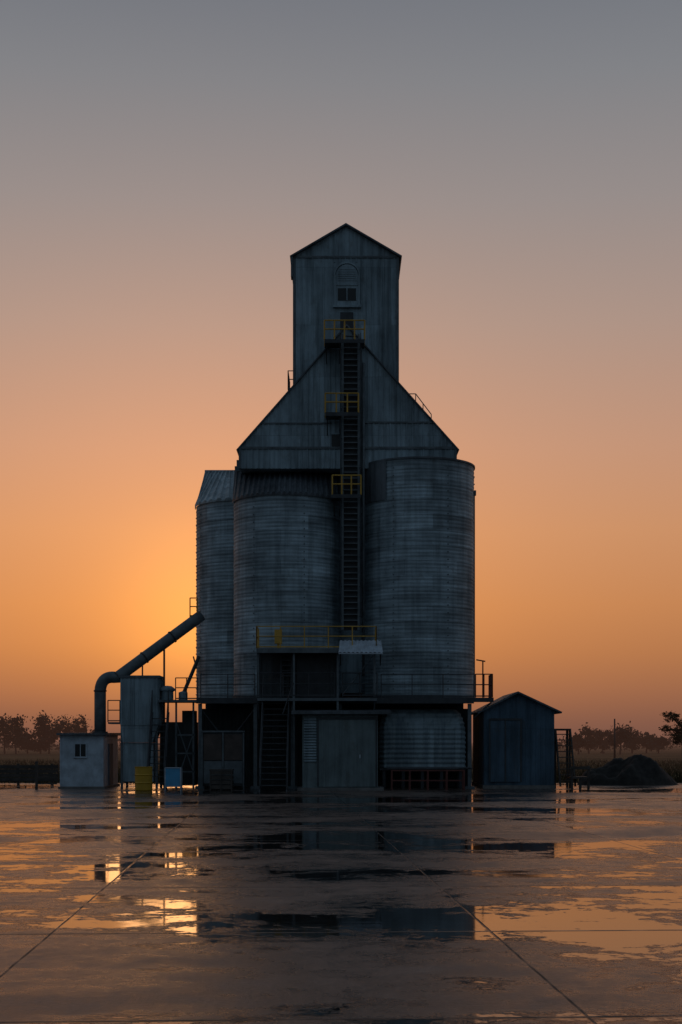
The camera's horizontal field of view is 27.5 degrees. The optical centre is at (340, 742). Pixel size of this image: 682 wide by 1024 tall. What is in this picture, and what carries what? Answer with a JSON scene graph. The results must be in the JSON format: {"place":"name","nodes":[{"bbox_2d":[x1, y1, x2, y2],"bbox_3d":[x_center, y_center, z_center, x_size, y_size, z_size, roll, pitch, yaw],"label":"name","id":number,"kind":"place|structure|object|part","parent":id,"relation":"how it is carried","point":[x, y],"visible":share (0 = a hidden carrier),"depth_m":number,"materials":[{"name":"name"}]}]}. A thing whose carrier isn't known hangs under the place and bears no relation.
{"place":"outdoors","nodes":[
{"label":"outdoors","id":0,"kind":"place"},
{"bbox_2d":[0,783,681,1023],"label":"concrete pavement","id":1,"kind":"structure","parent":0,"point":[189,904],"depth_m":17.12,"materials":[{"name":"grey concrete"}]},
{"bbox_2d":[0,761,57,788],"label":"rail fence","id":2,"kind":"object","parent":1,"relation":"on","point":[36,769],"visible":1,"depth_m":65.91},
{"bbox_2d":[56,733,120,788],"bbox_3d":[-11.209,0.775,62.290,2.104,2.449,4.420,0,0,0],"label":"utility hut","id":3,"kind":"object","parent":1,"relation":"on","point":[88,760],"visible":0.98,"depth_m":60.30,"materials":[{"name":"white paint"}]},
{"bbox_2d":[75,744,85,756],"bbox_3d":[-11.262,0.337,60.288,0.461,0.532,0.017,0,0,0],"label":"window","id":4,"kind":"structure","parent":3,"relation":"in","point":[77,746],"depth_m":60.28,"materials":[{"name":"black glass"}]},
{"bbox_2d":[108,744,112,784],"bbox_3d":[-10.265,0.965,62.200,0.038,1.830,1.000,0,0,0],"label":"door","id":5,"kind":"structure","parent":3,"relation":"in","point":[110,746],"depth_m":62.00,"materials":[{"name":"metal"}]},
{"bbox_2d":[135,766,152,790],"bbox_3d":[-8.205,1.495,58.000,0.760,1.010,0.760,0,0,0],"label":"yellow drum","id":6,"kind":"object","parent":1,"relation":"on","point":[143,778],"visible":1,"depth_m":57.68,"materials":[{"name":"metal"}]},
{"bbox_2d":[92,597,204,782],"bbox_3d":[-8.426,-2.241,61.577,4.982,8.482,1.207,0,0,-14],"label":"grain conveyor pipe","id":7,"kind":"object","parent":1,"relation":"on","point":[156,648],"visible":0.98,"depth_m":61.48,"materials":[{"name":"grey metal"}]},
{"bbox_2d":[107,675,197,789],"bbox_3d":[-8.212,-0.463,60.960,4.007,4.925,4.080,0,0,0],"label":"hopper bin","id":8,"kind":"object","parent":1,"relation":"on","point":[143,699],"visible":0.95,"depth_m":60.82,"materials":[{"name":"grey metal"}]},
{"bbox_2d":[165,767,181,790],"bbox_3d":[-6.994,1.520,58.250,0.682,0.960,0.540,0,0,0],"label":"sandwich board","id":9,"kind":"object","parent":1,"relation":"on","point":[173,776],"visible":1,"depth_m":58.00,"materials":[{"name":"paint"}]},
{"bbox_3d":[-6.994,1.435,58.250,0.602,0.730,0.500,0,0,0],"label":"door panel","id":10,"kind":"part","parent":9,"relation":"part of","materials":[{"name":"blue paint"}]},
{"bbox_2d":[209,769,233,789],"bbox_3d":[-5.040,1.565,58.910,0.990,0.870,0.700,0,0,0],"label":"wooden crate","id":11,"kind":"object","parent":1,"relation":"on","point":[220,774],"visible":1,"depth_m":58.60,"materials":[{"name":"brown wood"}]},
{"bbox_2d":[201,731,245,788],"bbox_3d":[-5.074,0.744,60.250,1.888,2.512,0.900,0,0,0],"label":"control cabinet","id":12,"kind":"object","parent":1,"relation":"on","point":[222,750],"visible":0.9,"depth_m":59.86,"materials":[{"name":"metal"}]},
{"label":"upper doors","id":13,"kind":"part","parent":12,"relation":"part of","materials":[{"name":"grey metal"}]},
{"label":"lower doors","id":14,"kind":"part","parent":12,"relation":"part of","materials":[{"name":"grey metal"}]},
{"bbox_2d":[291,709,390,790],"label":"entry shed","id":15,"kind":"structure","parent":1,"relation":"on","point":[339,752],"depth_m":58.15,"materials":[{"name":"paint"}]},
{"bbox_2d":[319,720,375,786],"bbox_3d":[0.274,0.441,58.174,2.465,2.799,0.048,0,0,0],"label":"sliding door","id":16,"kind":"structure","parent":15,"relation":"in","point":[341,742],"depth_m":58.15,"materials":[{"name":"grey metal"}]},
{"bbox_2d":[195,223,493,791],"bbox_3d":[-0.293,-10.659,65.010,13.716,25.317,16.380,0,0,0],"label":"grain elevator","id":17,"kind":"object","parent":1,"relation":"on","point":[335,538],"visible":0.99,"depth_m":61.42,"materials":[{"name":"metal"}]},
{"bbox_2d":[332,435,339,445],"bbox_3d":[-0.209,-13.372,61.740,0.418,0.522,0.020,0,0,0],"label":"headhouse window","id":18,"kind":"structure","parent":17,"relation":"in","point":[335,438],"depth_m":61.73,"materials":[{"name":"glass"}]},
{"bbox_2d":[340,312,352,330],"bbox_3d":[0.259,-18.914,62.748,0.591,0.887,0.015,0,0,0],"label":"tower door","id":19,"kind":"structure","parent":17,"relation":"in","point":[343,315],"depth_m":62.75,"materials":[{"name":"paint"}]},
{"bbox_2d":[333,262,360,307],"bbox_3d":[0.268,-20.587,62.719,1.259,2.048,0.159,0,0,0],"label":"tower window","id":20,"kind":"structure","parent":17,"relation":"in","point":[346,279],"depth_m":62.72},
{"bbox_2d":[387,767,472,789],"bbox_3d":[3.770,1.522,59.148,3.666,0.957,0.765,0,0,0],"label":"pipe rack","id":21,"kind":"object","parent":1,"relation":"on","point":[427,780],"visible":1,"depth_m":58.77,"materials":[{"name":"grey metal"}]},
{"bbox_2d":[472,691,561,788],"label":"storage shed","id":22,"kind":"structure","parent":1,"relation":"on","point":[513,740],"depth_m":60.50,"materials":[{"name":"metal"}]},
{"bbox_2d":[490,720,519,781],"bbox_3d":[7.118,0.370,60.439,1.281,2.661,0.058,0,0,0],"label":"door","id":23,"kind":"structure","parent":22,"relation":"in","point":[497,727],"depth_m":60.40,"materials":[{"name":"grey metal"}]},
{"bbox_2d":[577,754,677,785],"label":"dirt mound","id":24,"kind":"object","parent":1,"relation":"on","point":[638,770],"visible":0.88,"depth_m":65.56,"materials":[{"name":"soil"}]},
{"bbox_2d":[0,743,681,782],"bbox_3d":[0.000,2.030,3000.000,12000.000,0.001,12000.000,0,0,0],"label":"field","id":25,"kind":"structure","parent":0,"point":[674,753],"depth_m":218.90,"materials":[{"name":"plant"}]},
{"bbox_2d":[0,710,681,754],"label":"distant trees","id":26,"kind":"object","parent":25,"relation":"on","point":[22,737],"visible":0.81,"depth_m":252.44,"materials":[{"name":"green plant"}]},
{"bbox_2d":[614,719,615,757],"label":"utility pole","id":27,"kind":"object","parent":25,"relation":"on","point":[614,741],"visible":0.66,"depth_m":149.92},
{"bbox_2d":[658,711,681,744],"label":"broadleaf tree","id":28,"kind":"object","parent":25,"relation":"on","point":[673,716],"visible":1,"depth_m":104.85,"materials":[{"name":"green plant"}]},
{"bbox_2d":[0,0,681,742],"label":"sky","id":29,"kind":"structure","parent":0,"point":[164,164],"materials":[{"name":"orange"}]},
{"bbox_2d":[554,729,589,788],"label":"side steps","id":30,"kind":"structure","parent":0,"point":[571,774],"depth_m":60.93,"materials":[{"name":"black metal"}]}
]}

